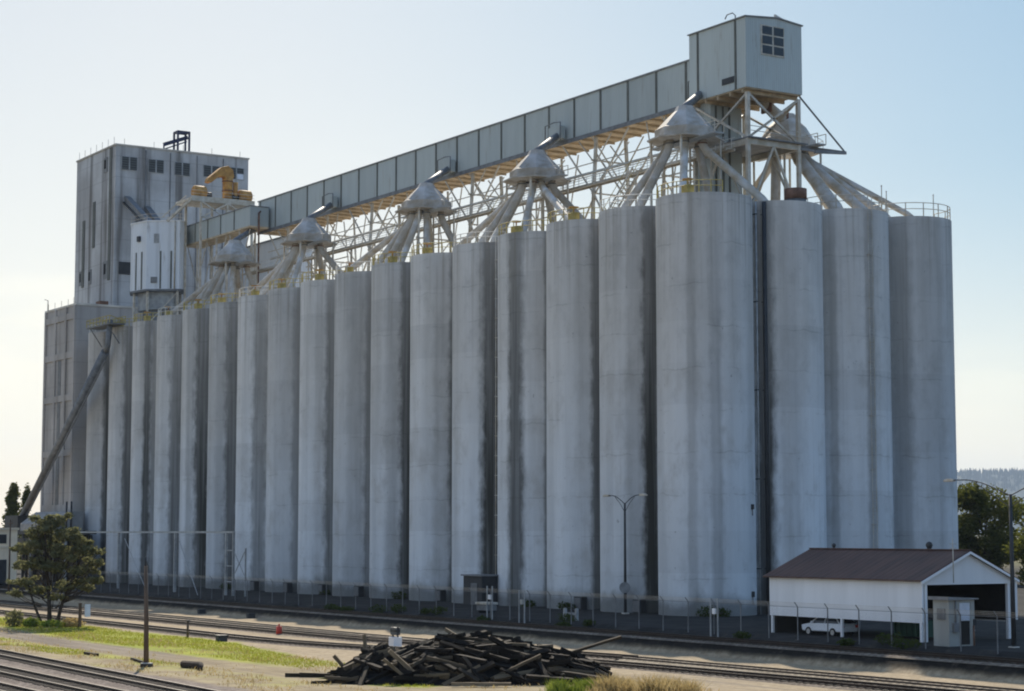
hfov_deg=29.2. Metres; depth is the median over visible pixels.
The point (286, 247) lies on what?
trestle bent
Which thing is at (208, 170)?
window
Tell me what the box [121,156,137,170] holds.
window
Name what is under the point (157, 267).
white bin
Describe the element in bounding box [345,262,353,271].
valve box
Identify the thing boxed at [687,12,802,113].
head house
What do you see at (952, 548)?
antenna mast
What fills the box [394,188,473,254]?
trestle bent
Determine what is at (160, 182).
headhouse tower
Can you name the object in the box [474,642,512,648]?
railway tie
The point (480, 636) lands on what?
railway tie
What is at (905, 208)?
guard rail
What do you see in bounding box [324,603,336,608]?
weed clump
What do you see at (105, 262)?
window
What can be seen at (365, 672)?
railway tie
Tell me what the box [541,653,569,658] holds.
railway tie
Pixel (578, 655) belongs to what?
railway tie
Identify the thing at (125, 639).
grass
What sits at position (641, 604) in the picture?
discharge door
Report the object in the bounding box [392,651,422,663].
railway tie
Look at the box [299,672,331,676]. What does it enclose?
railway tie
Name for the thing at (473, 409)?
grain silo
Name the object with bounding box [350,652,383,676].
railway tie
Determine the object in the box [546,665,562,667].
railway tie
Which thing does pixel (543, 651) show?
railway tie
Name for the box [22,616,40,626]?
shrub
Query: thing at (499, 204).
roof stair
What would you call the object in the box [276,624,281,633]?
red drum
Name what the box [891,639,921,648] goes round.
weed clump
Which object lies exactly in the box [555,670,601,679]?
railway tie
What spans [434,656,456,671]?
railway tie
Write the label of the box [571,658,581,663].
railway tie
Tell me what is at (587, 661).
railway tie
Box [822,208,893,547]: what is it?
grain silo
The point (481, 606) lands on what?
utility unit
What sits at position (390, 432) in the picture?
grain silo
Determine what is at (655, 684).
grass tuft
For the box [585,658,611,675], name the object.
railway tie
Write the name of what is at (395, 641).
signal cabinet
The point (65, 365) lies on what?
concrete annex
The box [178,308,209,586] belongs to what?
grain silo
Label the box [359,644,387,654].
railway tie
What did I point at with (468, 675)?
railway tie
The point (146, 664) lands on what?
concrete footing
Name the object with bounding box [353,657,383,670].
railway tie
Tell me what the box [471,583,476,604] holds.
door
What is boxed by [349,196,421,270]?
trestle bent
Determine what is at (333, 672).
railway tie
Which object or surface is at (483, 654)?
railway tie
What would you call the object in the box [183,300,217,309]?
guard rail
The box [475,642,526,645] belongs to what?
railway tie
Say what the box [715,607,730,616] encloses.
weed clump
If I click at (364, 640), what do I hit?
railway tie
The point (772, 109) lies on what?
feed pipe
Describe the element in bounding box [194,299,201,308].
valve box
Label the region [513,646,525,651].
railway tie
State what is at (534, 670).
railway tie
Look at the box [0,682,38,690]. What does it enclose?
railway track
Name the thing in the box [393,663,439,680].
railway tie
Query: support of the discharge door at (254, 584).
on the ground at (977, 674)
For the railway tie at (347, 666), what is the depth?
110.00 m
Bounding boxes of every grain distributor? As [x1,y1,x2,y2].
[172,229,260,314]
[246,193,342,295]
[342,156,457,272]
[452,122,585,251]
[621,81,767,206]
[751,113,913,216]
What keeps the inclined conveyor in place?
on the loading shed at (21, 522)
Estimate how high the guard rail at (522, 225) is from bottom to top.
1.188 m
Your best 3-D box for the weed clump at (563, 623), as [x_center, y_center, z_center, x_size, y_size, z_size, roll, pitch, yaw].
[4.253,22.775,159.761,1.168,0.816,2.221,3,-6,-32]
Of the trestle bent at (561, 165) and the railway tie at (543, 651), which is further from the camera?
the trestle bent at (561, 165)
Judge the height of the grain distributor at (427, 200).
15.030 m
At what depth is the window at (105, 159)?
314.41 m
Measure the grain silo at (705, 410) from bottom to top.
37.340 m
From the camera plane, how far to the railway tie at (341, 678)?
107.53 m
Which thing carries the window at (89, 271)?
in the headhouse tower at (160, 182)
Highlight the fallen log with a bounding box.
[180,660,203,670]
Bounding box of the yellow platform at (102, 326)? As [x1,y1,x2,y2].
[86,315,125,347]
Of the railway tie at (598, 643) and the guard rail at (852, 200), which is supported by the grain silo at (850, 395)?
the guard rail at (852, 200)
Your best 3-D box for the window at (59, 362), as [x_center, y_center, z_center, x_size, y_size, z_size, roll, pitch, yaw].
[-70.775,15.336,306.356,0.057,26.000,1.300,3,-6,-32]
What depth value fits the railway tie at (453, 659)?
108.74 m
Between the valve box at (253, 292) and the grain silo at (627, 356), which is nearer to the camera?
the grain silo at (627, 356)
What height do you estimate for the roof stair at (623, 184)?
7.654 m
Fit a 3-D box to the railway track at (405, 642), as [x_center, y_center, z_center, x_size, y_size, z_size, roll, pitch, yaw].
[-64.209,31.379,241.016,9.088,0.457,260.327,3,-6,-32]
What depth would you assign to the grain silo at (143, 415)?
278.98 m
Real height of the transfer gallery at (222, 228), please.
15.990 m
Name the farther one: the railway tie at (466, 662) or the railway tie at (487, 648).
the railway tie at (487, 648)
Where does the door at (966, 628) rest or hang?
in the equipment hut
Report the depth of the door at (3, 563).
280.87 m
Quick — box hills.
[957,474,1023,532]
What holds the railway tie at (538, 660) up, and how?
on the railway tie at (542, 670)
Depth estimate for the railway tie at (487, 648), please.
109.35 m
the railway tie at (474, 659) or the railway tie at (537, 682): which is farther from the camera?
the railway tie at (474, 659)
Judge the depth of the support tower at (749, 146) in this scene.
190.59 m
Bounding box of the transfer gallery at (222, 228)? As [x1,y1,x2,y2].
[187,205,269,303]
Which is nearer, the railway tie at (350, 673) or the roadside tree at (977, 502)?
the railway tie at (350, 673)
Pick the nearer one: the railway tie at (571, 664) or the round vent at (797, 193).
the railway tie at (571, 664)
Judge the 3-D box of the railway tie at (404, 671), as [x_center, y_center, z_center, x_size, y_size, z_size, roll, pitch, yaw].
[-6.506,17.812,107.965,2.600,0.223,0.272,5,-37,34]
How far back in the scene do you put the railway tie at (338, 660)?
112.54 m
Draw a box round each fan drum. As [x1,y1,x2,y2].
[191,185,211,196]
[232,190,252,200]
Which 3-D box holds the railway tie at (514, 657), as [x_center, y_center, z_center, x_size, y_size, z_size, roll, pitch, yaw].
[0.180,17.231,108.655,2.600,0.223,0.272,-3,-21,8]
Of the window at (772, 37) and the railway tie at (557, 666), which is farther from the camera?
the window at (772, 37)
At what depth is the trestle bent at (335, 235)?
265.29 m
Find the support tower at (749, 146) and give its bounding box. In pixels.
[692,91,846,200]
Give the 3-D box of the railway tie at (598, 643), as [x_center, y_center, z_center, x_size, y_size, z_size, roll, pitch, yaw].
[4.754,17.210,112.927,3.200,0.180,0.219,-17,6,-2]
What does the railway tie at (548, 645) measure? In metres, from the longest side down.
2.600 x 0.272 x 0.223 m
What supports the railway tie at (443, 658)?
on the railway tie at (420, 661)
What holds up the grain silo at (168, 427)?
on the ground at (977, 674)
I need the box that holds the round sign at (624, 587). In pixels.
[619,582,629,592]
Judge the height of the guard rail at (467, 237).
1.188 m
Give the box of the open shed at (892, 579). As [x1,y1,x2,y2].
[763,548,1019,641]
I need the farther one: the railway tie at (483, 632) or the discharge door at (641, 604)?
the discharge door at (641, 604)
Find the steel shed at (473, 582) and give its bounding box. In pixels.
[461,574,497,604]
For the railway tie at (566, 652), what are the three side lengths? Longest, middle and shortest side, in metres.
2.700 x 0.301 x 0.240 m
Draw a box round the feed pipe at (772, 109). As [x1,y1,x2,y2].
[758,101,788,121]
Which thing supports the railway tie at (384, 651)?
on the railway tie
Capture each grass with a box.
[0,618,433,686]
[0,622,719,690]
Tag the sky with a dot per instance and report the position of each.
(923, 99)
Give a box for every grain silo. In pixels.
[84,331,109,581]
[105,326,132,582]
[128,320,156,583]
[153,314,182,585]
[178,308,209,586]
[205,302,237,588]
[235,295,267,590]
[265,287,300,592]
[297,279,334,594]
[332,271,370,596]
[369,262,410,598]
[409,252,452,600]
[452,242,497,602]
[497,231,546,606]
[546,219,599,609]
[599,206,657,612]
[656,192,756,616]
[752,200,826,613]
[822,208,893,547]
[888,216,958,548]
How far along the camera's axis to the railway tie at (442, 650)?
109.13 m
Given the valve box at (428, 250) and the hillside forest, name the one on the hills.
the hillside forest
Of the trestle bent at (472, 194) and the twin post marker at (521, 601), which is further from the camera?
the trestle bent at (472, 194)
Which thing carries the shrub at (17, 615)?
on the ground at (977, 674)
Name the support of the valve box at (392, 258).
on the grain silo at (390, 432)
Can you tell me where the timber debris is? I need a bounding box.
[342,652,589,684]
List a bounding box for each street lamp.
[603,493,647,613]
[943,478,1023,647]
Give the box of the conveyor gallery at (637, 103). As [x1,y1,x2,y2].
[257,59,689,236]
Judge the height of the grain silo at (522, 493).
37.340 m
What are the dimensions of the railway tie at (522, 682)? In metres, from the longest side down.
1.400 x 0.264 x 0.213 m
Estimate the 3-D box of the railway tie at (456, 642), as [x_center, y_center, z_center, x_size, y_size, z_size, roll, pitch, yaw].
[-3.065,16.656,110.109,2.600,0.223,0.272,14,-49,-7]
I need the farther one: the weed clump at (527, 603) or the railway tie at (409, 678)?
the weed clump at (527, 603)
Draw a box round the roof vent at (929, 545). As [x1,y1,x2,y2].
[926,542,932,550]
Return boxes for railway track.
[0,586,1023,667]
[0,600,1023,690]
[0,603,640,659]
[0,610,965,690]
[0,649,217,690]
[0,665,125,690]
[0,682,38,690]
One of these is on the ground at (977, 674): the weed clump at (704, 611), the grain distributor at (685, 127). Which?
the weed clump at (704, 611)
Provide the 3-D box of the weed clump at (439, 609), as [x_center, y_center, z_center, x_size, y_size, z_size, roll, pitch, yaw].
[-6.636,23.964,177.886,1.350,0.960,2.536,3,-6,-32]
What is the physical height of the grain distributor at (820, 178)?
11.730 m
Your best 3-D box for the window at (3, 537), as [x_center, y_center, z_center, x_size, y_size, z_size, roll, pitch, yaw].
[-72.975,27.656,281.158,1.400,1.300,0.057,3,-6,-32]
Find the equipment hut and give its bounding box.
[928,596,978,646]
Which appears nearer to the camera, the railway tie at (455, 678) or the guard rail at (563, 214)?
the railway tie at (455, 678)
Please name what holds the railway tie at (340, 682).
on the railway tie at (325, 682)
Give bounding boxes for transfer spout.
[123,196,151,221]
[144,206,160,219]
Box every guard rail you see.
[113,318,143,326]
[134,312,162,321]
[158,306,193,315]
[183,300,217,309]
[210,293,248,303]
[239,286,276,296]
[269,278,310,289]
[301,270,344,281]
[336,261,380,273]
[372,252,419,265]
[411,242,459,255]
[453,231,505,246]
[498,220,553,234]
[547,207,605,223]
[600,194,660,211]
[656,179,722,198]
[807,194,886,211]
[873,202,950,219]
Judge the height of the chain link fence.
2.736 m
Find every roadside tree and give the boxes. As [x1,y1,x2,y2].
[957,479,1023,568]
[1001,534,1023,585]
[1014,515,1023,559]
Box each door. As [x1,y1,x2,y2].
[0,560,6,583]
[250,581,258,590]
[283,582,291,592]
[318,584,325,594]
[354,586,363,596]
[435,589,445,600]
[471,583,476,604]
[574,596,586,609]
[633,599,645,612]
[961,621,969,644]
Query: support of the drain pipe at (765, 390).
attached to the grain silo at (797, 452)
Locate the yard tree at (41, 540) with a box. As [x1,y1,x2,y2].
[6,512,105,620]
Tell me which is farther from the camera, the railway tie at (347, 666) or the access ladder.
the access ladder
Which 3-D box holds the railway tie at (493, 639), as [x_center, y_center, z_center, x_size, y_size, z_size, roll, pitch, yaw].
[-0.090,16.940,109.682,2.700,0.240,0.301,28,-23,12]
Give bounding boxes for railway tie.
[83,652,98,655]
[130,658,149,662]
[285,673,298,676]
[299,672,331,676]
[311,680,339,683]
[325,676,368,680]
[330,669,350,674]
[333,654,343,666]
[335,667,363,675]
[335,675,359,683]
[341,643,381,668]
[341,656,375,681]
[343,650,379,670]
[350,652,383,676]
[351,652,390,668]
[353,647,394,657]
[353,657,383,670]
[358,666,369,685]
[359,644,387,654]
[360,648,371,651]
[362,634,366,647]
[362,649,376,654]
[364,665,398,684]
[377,664,413,675]
[383,658,402,674]
[388,649,413,670]
[390,656,412,663]
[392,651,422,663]
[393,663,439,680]
[396,676,433,680]
[397,661,408,684]
[398,642,419,654]
[400,640,432,655]
[402,651,415,656]
[406,656,452,663]
[408,638,432,646]
[410,653,434,666]
[412,655,425,669]
[414,648,453,652]
[414,673,449,676]
[418,641,454,658]
[418,664,429,673]
[420,641,438,657]
[420,670,455,677]
[423,642,433,645]
[424,673,449,679]
[425,666,454,684]
[426,656,467,668]
[428,647,460,662]
[429,632,465,639]
[434,635,467,645]
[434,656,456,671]
[434,665,459,674]
[439,639,482,657]
[441,664,479,685]
[444,627,455,633]
[446,634,487,641]
[448,653,486,663]
[451,682,510,685]
[455,661,495,681]
[456,656,490,680]
[457,649,489,667]
[457,667,479,681]
[461,656,485,681]
[464,647,509,662]
[466,630,487,636]
[466,643,487,647]
[468,642,511,654]
[470,633,512,639]
[472,635,487,638]
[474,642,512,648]
[475,631,482,635]
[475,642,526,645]
[481,660,517,671]
[482,650,497,653]
[488,635,517,650]
[490,654,541,679]
[491,645,519,654]
[493,667,519,684]
[493,669,532,681]
[494,660,524,679]
[500,667,533,682]
[502,654,537,659]
[510,648,549,660]
[512,678,536,685]
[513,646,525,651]
[514,650,540,662]
[518,659,558,675]
[523,668,536,685]
[526,674,573,682]
[528,659,570,667]
[529,646,551,652]
[533,680,548,684]
[534,661,551,682]
[535,644,552,646]
[538,646,584,656]
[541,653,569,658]
[541,659,566,666]
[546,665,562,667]
[547,667,593,673]
[549,657,594,670]
[553,655,599,674]
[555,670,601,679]
[561,647,599,667]
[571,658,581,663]
[572,635,621,651]
[574,658,594,664]
[574,674,583,680]
[576,653,596,669]
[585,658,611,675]
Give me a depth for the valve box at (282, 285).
243.88 m
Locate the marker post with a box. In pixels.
[185,620,189,636]
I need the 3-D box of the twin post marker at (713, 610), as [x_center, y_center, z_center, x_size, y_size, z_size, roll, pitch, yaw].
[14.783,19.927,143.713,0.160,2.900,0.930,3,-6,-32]
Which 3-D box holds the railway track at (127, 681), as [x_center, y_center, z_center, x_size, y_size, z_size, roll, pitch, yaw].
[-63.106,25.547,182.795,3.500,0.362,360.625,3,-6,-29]
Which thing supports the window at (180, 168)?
in the headhouse tower at (160, 182)
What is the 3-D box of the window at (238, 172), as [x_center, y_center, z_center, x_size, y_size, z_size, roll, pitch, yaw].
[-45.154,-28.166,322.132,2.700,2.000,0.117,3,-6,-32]
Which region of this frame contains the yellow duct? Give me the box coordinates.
[204,166,237,198]
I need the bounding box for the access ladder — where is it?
[867,195,877,547]
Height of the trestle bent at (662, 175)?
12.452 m
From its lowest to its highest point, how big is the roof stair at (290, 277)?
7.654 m
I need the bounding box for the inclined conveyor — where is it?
[20,319,112,514]
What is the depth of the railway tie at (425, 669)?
107.34 m
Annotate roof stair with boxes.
[286,261,295,287]
[474,195,505,242]
[598,158,640,217]
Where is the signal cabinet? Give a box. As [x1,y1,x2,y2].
[389,627,401,646]
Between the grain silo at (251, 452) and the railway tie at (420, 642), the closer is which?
the railway tie at (420, 642)
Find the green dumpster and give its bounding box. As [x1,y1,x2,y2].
[893,617,933,637]
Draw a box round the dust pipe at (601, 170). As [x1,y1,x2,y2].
[270,149,679,270]
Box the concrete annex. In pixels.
[40,299,182,534]
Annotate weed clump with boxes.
[319,589,330,594]
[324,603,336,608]
[327,604,339,609]
[340,606,353,610]
[368,604,387,612]
[390,604,406,613]
[391,591,408,598]
[420,607,430,613]
[429,605,447,614]
[476,615,490,620]
[521,599,535,606]
[554,621,571,625]
[557,601,575,609]
[557,613,577,621]
[583,619,595,625]
[697,605,716,616]
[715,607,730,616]
[732,630,750,638]
[836,638,856,645]
[873,631,904,644]
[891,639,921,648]
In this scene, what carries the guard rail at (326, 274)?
on the grain silo at (316, 436)
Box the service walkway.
[241,136,734,293]
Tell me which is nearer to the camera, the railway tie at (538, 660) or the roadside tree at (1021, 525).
the railway tie at (538, 660)
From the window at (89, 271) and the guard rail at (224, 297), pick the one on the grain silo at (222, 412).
the guard rail at (224, 297)
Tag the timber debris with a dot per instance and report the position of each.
(389, 678)
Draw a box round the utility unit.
[475,602,497,612]
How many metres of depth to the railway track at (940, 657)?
149.23 m
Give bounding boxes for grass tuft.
[539,677,600,690]
[584,672,650,690]
[627,672,708,690]
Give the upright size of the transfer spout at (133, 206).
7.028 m
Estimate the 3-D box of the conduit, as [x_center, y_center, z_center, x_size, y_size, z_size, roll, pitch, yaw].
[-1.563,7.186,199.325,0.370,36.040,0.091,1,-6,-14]
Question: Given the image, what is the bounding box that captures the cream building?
[0,528,18,583]
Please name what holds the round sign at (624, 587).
attached to the street lamp at (625, 569)
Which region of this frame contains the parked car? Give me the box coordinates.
[802,618,857,635]
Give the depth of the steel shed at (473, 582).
197.00 m
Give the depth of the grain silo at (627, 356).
180.84 m
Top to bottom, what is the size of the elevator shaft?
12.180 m
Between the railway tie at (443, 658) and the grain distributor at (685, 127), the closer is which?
the railway tie at (443, 658)
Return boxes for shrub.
[3,608,25,626]
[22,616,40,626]
[37,619,66,626]
[61,617,85,626]
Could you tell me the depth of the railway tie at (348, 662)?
111.48 m
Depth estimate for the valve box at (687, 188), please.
174.86 m
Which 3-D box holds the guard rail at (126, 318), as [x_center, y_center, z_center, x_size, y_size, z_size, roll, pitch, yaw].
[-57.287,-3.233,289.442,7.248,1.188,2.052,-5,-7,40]
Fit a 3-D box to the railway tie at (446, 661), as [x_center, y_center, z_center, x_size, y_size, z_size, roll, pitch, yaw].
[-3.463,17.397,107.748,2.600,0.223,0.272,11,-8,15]
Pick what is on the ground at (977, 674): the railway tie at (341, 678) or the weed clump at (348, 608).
the weed clump at (348, 608)
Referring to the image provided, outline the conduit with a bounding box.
[495,247,497,574]
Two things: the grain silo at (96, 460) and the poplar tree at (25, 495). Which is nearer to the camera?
the grain silo at (96, 460)
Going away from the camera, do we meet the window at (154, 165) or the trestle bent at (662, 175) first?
the trestle bent at (662, 175)
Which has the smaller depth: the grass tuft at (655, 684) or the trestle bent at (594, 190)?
the grass tuft at (655, 684)
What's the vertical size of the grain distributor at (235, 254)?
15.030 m
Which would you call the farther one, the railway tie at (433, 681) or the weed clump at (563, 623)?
the weed clump at (563, 623)
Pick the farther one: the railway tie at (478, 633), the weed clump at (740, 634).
the weed clump at (740, 634)
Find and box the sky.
[0,0,1023,527]
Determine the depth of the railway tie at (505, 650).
108.99 m
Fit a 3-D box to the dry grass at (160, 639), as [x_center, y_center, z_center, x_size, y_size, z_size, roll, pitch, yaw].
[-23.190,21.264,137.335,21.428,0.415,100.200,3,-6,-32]
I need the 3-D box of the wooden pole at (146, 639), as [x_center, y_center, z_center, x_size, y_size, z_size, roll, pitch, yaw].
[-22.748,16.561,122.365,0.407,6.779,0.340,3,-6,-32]
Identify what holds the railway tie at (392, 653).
on the timber debris
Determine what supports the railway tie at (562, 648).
on the railway tie at (601, 668)
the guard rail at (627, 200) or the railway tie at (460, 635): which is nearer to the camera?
the railway tie at (460, 635)
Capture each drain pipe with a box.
[752,201,761,613]
[760,201,770,613]
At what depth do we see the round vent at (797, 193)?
185.92 m
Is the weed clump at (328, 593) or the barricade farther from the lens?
the weed clump at (328, 593)
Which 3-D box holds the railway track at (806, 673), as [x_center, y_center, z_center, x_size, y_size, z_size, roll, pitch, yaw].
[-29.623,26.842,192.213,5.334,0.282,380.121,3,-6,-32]
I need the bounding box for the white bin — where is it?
[130,213,184,325]
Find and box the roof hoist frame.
[163,130,189,150]
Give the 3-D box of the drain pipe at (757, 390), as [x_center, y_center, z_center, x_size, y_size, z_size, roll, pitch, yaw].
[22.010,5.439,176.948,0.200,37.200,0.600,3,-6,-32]
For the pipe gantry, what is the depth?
237.62 m
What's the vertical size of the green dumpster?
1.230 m
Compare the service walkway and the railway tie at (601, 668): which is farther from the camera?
the service walkway
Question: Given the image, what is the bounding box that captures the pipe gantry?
[28,531,246,596]
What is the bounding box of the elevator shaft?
[698,103,741,192]
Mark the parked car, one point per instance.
(848, 625)
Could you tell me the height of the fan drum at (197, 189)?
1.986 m
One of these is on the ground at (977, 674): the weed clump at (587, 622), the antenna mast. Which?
the weed clump at (587, 622)
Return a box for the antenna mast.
[949,538,955,582]
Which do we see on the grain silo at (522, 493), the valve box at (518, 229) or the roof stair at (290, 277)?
the valve box at (518, 229)
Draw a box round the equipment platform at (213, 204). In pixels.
[162,189,254,301]
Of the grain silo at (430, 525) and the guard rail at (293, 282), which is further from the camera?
the guard rail at (293, 282)
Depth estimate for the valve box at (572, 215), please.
189.98 m
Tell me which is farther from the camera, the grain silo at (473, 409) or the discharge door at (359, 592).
the discharge door at (359, 592)
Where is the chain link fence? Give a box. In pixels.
[88,571,1023,653]
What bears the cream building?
on the ground at (977, 674)
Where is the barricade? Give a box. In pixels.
[563,608,578,620]
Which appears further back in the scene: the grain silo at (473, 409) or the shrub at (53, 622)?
the grain silo at (473, 409)
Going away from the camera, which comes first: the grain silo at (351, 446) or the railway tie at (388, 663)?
the railway tie at (388, 663)
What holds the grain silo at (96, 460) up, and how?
on the ground at (977, 674)
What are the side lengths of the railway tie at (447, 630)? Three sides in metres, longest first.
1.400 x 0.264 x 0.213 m
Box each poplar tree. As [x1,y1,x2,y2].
[1,482,21,560]
[18,483,30,572]
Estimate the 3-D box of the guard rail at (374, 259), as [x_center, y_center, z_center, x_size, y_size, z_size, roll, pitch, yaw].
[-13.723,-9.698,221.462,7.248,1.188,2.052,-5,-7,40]
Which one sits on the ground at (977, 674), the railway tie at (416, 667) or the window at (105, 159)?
the railway tie at (416, 667)
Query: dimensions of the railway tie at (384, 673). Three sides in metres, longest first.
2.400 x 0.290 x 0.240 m
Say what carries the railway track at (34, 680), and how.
on the ground at (977, 674)
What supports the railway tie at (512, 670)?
on the timber debris
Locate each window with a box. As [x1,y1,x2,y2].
[0,534,6,542]
[55,361,60,504]
[88,269,91,284]
[103,261,106,278]
[104,157,107,172]
[118,261,130,274]
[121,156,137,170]
[148,159,163,173]
[174,162,189,176]
[203,165,219,178]
[230,167,243,179]
[760,24,784,57]
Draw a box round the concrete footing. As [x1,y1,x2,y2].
[140,663,152,666]
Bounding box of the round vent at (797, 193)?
[784,187,806,200]
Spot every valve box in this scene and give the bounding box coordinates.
[144,312,150,320]
[165,306,171,314]
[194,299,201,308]
[218,293,225,301]
[251,285,258,294]
[277,278,284,287]
[315,269,323,279]
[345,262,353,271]
[388,251,397,262]
[422,242,431,253]
[511,220,521,232]
[568,206,579,219]
[681,178,693,192]
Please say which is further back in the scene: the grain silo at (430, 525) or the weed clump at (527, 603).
the grain silo at (430, 525)
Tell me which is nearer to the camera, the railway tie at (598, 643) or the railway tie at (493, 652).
the railway tie at (493, 652)
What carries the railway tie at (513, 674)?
on the ground at (977, 674)
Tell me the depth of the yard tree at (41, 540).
173.97 m
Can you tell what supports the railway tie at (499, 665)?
on the railway tie at (512, 670)
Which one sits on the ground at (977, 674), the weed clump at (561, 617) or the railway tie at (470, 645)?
the weed clump at (561, 617)
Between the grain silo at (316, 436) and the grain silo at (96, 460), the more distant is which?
the grain silo at (96, 460)
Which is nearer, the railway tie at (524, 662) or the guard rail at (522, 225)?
the railway tie at (524, 662)
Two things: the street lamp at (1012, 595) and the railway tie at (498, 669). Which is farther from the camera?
the street lamp at (1012, 595)
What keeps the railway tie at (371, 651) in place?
on the railway tie at (347, 666)
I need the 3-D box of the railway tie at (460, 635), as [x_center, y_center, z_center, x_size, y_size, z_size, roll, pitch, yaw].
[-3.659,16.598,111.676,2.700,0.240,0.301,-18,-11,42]
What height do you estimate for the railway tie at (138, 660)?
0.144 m
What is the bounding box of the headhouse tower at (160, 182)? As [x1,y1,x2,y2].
[74,138,249,309]
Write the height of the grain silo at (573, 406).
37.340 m
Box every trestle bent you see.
[268,224,335,286]
[306,213,376,277]
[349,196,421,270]
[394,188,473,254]
[445,165,526,242]
[502,151,590,230]
[562,127,653,218]
[629,116,692,197]
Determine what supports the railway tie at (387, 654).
on the timber debris
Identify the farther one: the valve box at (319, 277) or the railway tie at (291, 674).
the valve box at (319, 277)
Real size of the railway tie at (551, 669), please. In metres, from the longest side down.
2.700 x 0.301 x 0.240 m
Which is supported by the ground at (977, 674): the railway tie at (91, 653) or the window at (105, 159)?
the railway tie at (91, 653)
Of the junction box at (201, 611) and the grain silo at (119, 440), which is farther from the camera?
the grain silo at (119, 440)
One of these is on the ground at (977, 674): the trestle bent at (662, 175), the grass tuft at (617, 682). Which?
the grass tuft at (617, 682)
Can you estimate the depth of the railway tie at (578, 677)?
107.18 m
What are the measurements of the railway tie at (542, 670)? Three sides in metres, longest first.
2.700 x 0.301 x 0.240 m
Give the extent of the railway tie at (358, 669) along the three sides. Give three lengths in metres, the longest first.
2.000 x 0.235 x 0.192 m
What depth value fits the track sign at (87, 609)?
172.76 m
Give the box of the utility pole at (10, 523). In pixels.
[8,520,12,590]
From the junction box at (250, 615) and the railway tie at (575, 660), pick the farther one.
the junction box at (250, 615)
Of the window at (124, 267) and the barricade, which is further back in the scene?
the window at (124, 267)
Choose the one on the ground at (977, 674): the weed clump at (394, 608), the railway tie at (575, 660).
the weed clump at (394, 608)
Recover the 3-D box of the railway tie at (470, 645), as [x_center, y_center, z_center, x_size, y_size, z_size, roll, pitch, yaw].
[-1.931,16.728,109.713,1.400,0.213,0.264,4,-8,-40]
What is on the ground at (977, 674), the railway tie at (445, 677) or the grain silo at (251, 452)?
the grain silo at (251, 452)
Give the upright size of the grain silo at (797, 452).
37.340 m
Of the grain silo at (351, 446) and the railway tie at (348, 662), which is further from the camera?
the grain silo at (351, 446)
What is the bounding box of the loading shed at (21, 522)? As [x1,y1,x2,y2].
[4,501,96,581]
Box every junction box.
[197,609,205,613]
[215,635,228,641]
[246,613,255,617]
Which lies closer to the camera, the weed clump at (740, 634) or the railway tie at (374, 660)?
the railway tie at (374, 660)
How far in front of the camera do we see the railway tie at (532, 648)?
110.76 m
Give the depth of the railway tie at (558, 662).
108.54 m
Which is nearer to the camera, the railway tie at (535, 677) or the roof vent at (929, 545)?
the railway tie at (535, 677)
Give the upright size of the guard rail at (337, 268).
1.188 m
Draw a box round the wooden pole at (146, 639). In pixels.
[143,557,148,662]
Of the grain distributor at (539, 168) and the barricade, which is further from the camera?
the grain distributor at (539, 168)
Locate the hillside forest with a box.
[957,467,1023,490]
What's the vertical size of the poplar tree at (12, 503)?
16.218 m
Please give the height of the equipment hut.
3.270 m
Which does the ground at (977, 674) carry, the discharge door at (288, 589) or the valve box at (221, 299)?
the discharge door at (288, 589)
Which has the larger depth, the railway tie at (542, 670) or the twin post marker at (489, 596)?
the twin post marker at (489, 596)
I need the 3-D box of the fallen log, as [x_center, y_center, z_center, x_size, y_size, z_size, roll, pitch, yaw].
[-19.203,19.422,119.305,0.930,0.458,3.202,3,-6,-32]
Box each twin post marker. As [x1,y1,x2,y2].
[486,586,492,619]
[518,590,524,622]
[710,598,718,636]
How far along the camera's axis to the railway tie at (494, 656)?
108.31 m
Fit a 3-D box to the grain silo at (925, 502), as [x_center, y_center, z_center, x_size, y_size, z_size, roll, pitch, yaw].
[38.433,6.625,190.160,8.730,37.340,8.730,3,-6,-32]
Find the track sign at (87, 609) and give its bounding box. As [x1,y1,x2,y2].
[78,603,90,626]
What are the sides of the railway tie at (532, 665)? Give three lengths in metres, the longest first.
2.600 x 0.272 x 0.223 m
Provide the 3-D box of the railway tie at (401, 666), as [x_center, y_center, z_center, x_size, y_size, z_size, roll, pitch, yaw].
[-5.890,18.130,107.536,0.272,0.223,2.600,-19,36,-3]
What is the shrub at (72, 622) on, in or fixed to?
on the ground at (977, 674)
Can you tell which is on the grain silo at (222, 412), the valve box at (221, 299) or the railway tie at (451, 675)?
the valve box at (221, 299)
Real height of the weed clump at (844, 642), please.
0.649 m
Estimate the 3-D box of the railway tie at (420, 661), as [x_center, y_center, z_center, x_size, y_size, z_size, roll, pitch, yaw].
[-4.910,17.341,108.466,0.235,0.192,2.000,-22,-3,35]
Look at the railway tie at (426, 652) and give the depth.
109.78 m
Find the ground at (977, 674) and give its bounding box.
[0,534,1023,690]
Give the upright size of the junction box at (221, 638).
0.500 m
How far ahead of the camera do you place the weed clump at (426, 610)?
179.43 m
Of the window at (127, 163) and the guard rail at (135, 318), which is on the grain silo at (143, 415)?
the guard rail at (135, 318)
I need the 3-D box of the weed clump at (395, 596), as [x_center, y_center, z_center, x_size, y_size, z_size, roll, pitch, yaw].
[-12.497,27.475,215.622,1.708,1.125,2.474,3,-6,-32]
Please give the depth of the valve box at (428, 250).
213.74 m
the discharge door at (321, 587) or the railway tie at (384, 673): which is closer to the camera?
the railway tie at (384, 673)
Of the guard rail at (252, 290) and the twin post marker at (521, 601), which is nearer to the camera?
the twin post marker at (521, 601)
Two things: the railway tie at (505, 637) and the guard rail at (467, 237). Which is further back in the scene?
the guard rail at (467, 237)

